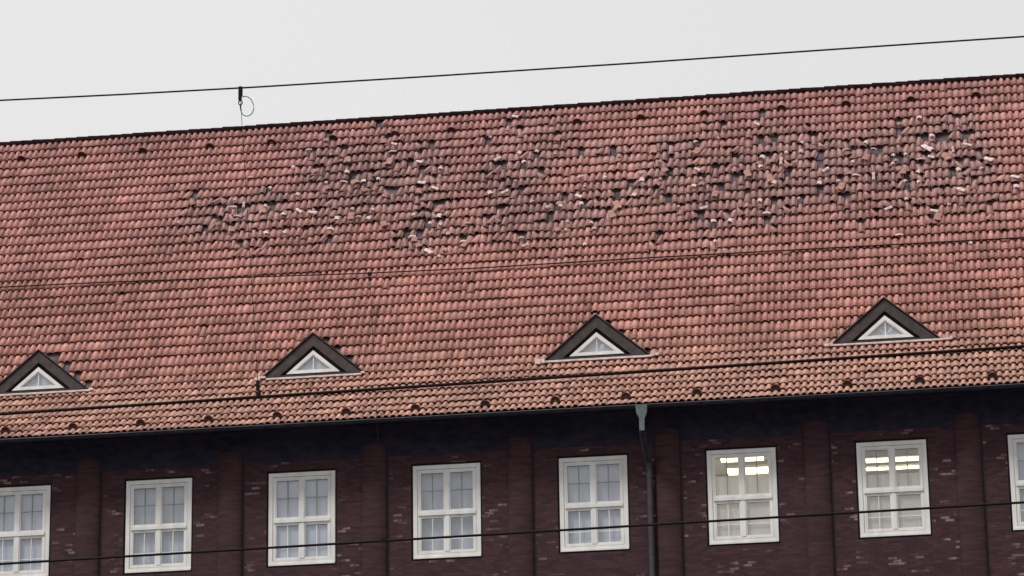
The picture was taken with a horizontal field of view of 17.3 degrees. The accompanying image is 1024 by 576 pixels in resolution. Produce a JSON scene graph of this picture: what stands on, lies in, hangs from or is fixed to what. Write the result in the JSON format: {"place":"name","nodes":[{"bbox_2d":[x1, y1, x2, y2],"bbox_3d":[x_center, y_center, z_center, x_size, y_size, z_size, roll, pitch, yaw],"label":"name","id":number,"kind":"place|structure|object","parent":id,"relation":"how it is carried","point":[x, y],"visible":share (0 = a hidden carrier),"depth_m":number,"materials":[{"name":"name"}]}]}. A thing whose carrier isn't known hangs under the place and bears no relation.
{"place":"outdoors","nodes":[
{"label":"outdoors","id":0,"kind":"place"},
{"bbox_2d":[0,36,1023,415],"bbox_3d":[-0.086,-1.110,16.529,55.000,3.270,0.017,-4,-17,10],"label":"overhead line","id":1,"kind":"object","parent":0,"point":[240,102],"visible":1,"depth_m":16.22,"materials":[{"name":"black metal"}]},
{"bbox_2d":[0,237,1023,564],"bbox_3d":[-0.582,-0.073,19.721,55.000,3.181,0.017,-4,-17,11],"label":"overhead line","id":2,"kind":"object","parent":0,"point":[520,531],"visible":1,"depth_m":19.31,"materials":[{"name":"black metal"}]},
{"bbox_2d":[0,0,1023,141],"label":"sky","id":3,"kind":"structure","parent":0,"point":[49,48],"materials":[{"name":"white"}]},
{"label":"ground","id":4,"kind":"structure","parent":0,"visible":0},
{"bbox_2d":[0,73,1023,575],"bbox_3d":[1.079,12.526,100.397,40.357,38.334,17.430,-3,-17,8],"label":"brick building","id":5,"kind":"structure","parent":4,"relation":"on","point":[98,213],"depth_m":97.73,"materials":[{"name":"brick"}]},
{"bbox_2d":[0,484,51,575],"bbox_3d":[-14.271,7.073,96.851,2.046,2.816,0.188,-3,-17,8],"label":"window","id":6,"kind":"structure","parent":5,"relation":"in","point":[25,510],"depth_m":96.87,"materials":[{"name":"white paint"}]},
{"bbox_2d":[123,476,193,574],"bbox_3d":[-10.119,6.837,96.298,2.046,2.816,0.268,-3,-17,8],"label":"window","id":7,"kind":"structure","parent":5,"relation":"in","point":[158,512],"depth_m":96.31,"materials":[{"name":"white paint"}]},
{"bbox_2d":[258,205,265,213],"bbox_3d":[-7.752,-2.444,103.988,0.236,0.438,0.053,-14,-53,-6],"label":"loose tile","id":8,"kind":"object","parent":5,"relation":"on","point":[261,208],"visible":1,"depth_m":103.95,"materials":[{"name":"ceramic"}]},
{"bbox_2d":[267,469,336,567],"bbox_3d":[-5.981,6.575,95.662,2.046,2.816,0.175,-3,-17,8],"label":"window","id":9,"kind":"structure","parent":5,"relation":"in","point":[302,505],"depth_m":95.68,"materials":[{"name":"white paint"}]},
{"bbox_2d":[344,156,350,162],"bbox_3d":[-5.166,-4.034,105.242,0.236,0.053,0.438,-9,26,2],"label":"loose tile","id":10,"kind":"object","parent":5,"relation":"on","point":[347,159],"visible":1,"depth_m":105.20,"materials":[{"name":"ceramic"}]},
{"bbox_2d":[347,212,354,219],"bbox_3d":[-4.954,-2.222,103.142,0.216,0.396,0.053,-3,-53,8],"label":"loose tile","id":11,"kind":"object","parent":5,"relation":"on","point":[350,215],"visible":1,"depth_m":103.11,"materials":[{"name":"ceramic"}]},
{"bbox_2d":[380,220,387,226],"bbox_3d":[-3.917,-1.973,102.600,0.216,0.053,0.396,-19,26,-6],"label":"loose tile","id":12,"kind":"object","parent":5,"relation":"on","point":[383,223],"visible":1,"depth_m":102.57,"materials":[{"name":"ceramic"}]},
{"bbox_2d":[384,157,392,164],"bbox_3d":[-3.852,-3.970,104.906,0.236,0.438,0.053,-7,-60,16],"label":"loose tile","id":13,"kind":"object","parent":5,"relation":"on","point":[389,160],"visible":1,"depth_m":104.88,"materials":[{"name":"ceramic"}]},
{"bbox_2d":[413,240,422,247],"bbox_3d":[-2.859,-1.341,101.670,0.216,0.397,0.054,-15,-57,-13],"label":"loose tile","id":14,"kind":"object","parent":5,"relation":"on","point":[417,243],"visible":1,"depth_m":101.64,"materials":[{"name":"ceramic"}]},
{"bbox_2d":[415,188,422,193],"bbox_3d":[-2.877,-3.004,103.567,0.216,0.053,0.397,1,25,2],"label":"loose tile","id":15,"kind":"object","parent":5,"relation":"on","point":[418,190],"visible":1,"depth_m":103.52,"materials":[{"name":"ceramic"}]},
{"bbox_2d":[424,248,433,253],"bbox_3d":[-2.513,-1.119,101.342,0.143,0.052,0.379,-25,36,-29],"label":"loose tile","id":16,"kind":"object","parent":5,"relation":"on","point":[427,250],"visible":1,"depth_m":101.31,"materials":[{"name":"ceramic"}]},
{"bbox_2d":[433,205,442,211],"bbox_3d":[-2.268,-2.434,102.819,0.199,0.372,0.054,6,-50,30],"label":"loose tile","id":17,"kind":"object","parent":5,"relation":"on","point":[438,208],"visible":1,"depth_m":102.78,"materials":[{"name":"ceramic"}]},
{"bbox_2d":[411,461,482,560],"bbox_3d":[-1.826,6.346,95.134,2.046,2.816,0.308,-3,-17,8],"label":"window","id":18,"kind":"structure","parent":5,"relation":"in","point":[446,498],"depth_m":95.17,"materials":[{"name":"white paint"}]},
{"bbox_2d":[459,239,469,246],"bbox_3d":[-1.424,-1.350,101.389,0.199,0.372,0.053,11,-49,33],"label":"loose tile","id":19,"kind":"object","parent":5,"relation":"on","point":[465,243],"visible":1,"depth_m":101.35,"materials":[{"name":"ceramic"}]},
{"bbox_2d":[553,134,563,140],"bbox_3d":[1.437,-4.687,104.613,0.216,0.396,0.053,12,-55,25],"label":"loose tile","id":20,"kind":"object","parent":5,"relation":"on","point":[558,137],"visible":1,"depth_m":104.58,"materials":[{"name":"ceramic"}]},
{"bbox_2d":[557,453,630,553],"bbox_3d":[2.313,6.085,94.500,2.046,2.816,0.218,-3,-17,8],"label":"window","id":21,"kind":"structure","parent":5,"relation":"in","point":[593,490],"depth_m":94.52,"materials":[{"name":"white paint"}]},
{"bbox_2d":[608,209,616,218],"bbox_3d":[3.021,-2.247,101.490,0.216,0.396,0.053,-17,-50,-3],"label":"loose tile","id":22,"kind":"object","parent":5,"relation":"on","point":[611,213],"visible":1,"depth_m":101.46,"materials":[{"name":"ceramic"}]},
{"bbox_2d":[612,200,621,209],"bbox_3d":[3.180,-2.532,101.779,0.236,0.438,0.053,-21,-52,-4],"label":"loose tile","id":23,"kind":"object","parent":5,"relation":"on","point":[616,203],"visible":1,"depth_m":101.73,"materials":[{"name":"ceramic"}]},
{"bbox_2d":[650,145,656,153],"bbox_3d":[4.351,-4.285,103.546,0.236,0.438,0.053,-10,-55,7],"label":"loose tile","id":24,"kind":"object","parent":5,"relation":"on","point":[653,148],"visible":1,"depth_m":103.50,"materials":[{"name":"tile"}]},
{"bbox_2d":[690,147,701,153],"bbox_3d":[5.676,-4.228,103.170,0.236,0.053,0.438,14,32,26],"label":"loose tile","id":25,"kind":"object","parent":5,"relation":"on","point":[697,150],"visible":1,"depth_m":103.12,"materials":[{"name":"tile"}]},
{"bbox_2d":[711,190,719,196],"bbox_3d":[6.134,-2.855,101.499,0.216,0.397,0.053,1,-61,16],"label":"loose tile","id":26,"kind":"object","parent":5,"relation":"on","point":[715,193],"visible":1,"depth_m":101.47,"materials":[{"name":"ceramic"}]},
{"bbox_2d":[720,456,764,462],"bbox_3d":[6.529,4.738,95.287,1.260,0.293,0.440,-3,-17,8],"label":"ceiling lamp","id":27,"kind":"object","parent":5,"relation":"attached to","point":[746,459],"visible":0.3,"depth_m":95.21,"materials":[{"name":"white"}]},
{"bbox_2d":[705,446,780,546],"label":"window","id":28,"kind":"structure","parent":5,"relation":"in","point":[740,495],"depth_m":93.90,"materials":[{"name":"white paint"}]},
{"bbox_2d":[743,169,751,176],"bbox_3d":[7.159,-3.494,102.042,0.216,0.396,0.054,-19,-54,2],"label":"loose tile","id":29,"kind":"object","parent":5,"relation":"on","point":[747,173],"visible":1,"depth_m":102.01,"materials":[{"name":"tile"}]},
{"bbox_2d":[727,463,767,474],"bbox_3d":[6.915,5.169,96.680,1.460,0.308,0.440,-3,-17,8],"label":"ceiling lamp","id":30,"kind":"object","parent":5,"relation":"attached to","point":[750,469],"visible":0.52,"depth_m":96.51,"materials":[{"name":"white"}]},
{"bbox_2d":[765,173,773,182],"bbox_3d":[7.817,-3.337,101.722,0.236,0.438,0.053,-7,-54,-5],"label":"loose tile","id":31,"kind":"object","parent":5,"relation":"on","point":[769,177],"visible":1,"depth_m":101.70,"materials":[{"name":"ceramic"}]},
{"bbox_2d":[835,182,845,189],"bbox_3d":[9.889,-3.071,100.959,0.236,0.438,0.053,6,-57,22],"label":"loose tile","id":32,"kind":"object","parent":5,"relation":"on","point":[841,186],"visible":1,"depth_m":100.91,"materials":[{"name":"ceramic"}]},
{"bbox_2d":[861,154,869,159],"bbox_3d":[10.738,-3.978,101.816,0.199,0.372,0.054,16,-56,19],"label":"loose tile","id":33,"kind":"object","parent":5,"relation":"on","point":[865,156],"visible":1,"depth_m":101.79,"materials":[{"name":"ceramic"}]},
{"bbox_2d":[865,449,918,462],"bbox_3d":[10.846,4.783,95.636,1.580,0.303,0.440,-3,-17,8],"label":"ceiling lamp","id":34,"kind":"object","parent":5,"relation":"attached to","point":[897,458],"visible":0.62,"depth_m":95.50,"materials":[{"name":"white"}]},
{"bbox_2d":[865,460,918,470],"bbox_3d":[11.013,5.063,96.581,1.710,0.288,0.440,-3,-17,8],"label":"ceiling lamp","id":35,"kind":"object","parent":5,"relation":"attached to","point":[915,465],"visible":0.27,"depth_m":96.46,"materials":[{"name":"white"}]},
{"bbox_2d":[854,438,932,538],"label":"window","id":36,"kind":"structure","parent":5,"relation":"in","point":[893,488],"depth_m":93.28,"materials":[{"name":"white paint"}]},
{"bbox_2d":[899,168,905,173],"bbox_3d":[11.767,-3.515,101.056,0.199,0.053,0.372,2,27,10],"label":"loose tile","id":37,"kind":"object","parent":5,"relation":"on","point":[903,171],"visible":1,"depth_m":101.00,"materials":[{"name":"tile"}]},
{"bbox_2d":[921,144,933,151],"bbox_3d":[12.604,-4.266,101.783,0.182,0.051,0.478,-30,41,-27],"label":"loose tile","id":38,"kind":"object","parent":5,"relation":"on","point":[927,147],"visible":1,"depth_m":101.77,"materials":[{"name":"tile"}]},
{"bbox_2d":[934,212,942,220],"bbox_3d":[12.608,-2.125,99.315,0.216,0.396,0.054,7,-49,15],"label":"loose tile","id":39,"kind":"object","parent":5,"relation":"on","point":[938,215],"visible":1,"depth_m":99.29,"materials":[{"name":"ceramic"}]},
{"bbox_2d":[941,152,951,160],"bbox_3d":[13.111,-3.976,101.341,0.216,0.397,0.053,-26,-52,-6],"label":"loose tile","id":40,"kind":"object","parent":5,"relation":"on","point":[945,156],"visible":1,"depth_m":101.31,"materials":[{"name":"ceramic"}]},
{"bbox_2d":[984,157,994,161],"bbox_3d":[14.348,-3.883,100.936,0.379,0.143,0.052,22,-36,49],"label":"loose tile","id":41,"kind":"object","parent":5,"relation":"on","point":[988,159],"visible":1,"depth_m":100.90,"materials":[{"name":"ceramic"}]},
{"bbox_2d":[1006,433,1023,531],"bbox_3d":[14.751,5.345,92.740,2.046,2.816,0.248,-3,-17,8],"label":"window","id":42,"kind":"structure","parent":5,"relation":"in","point":[1014,441],"depth_m":92.87,"materials":[{"name":"white paint"}]}
]}

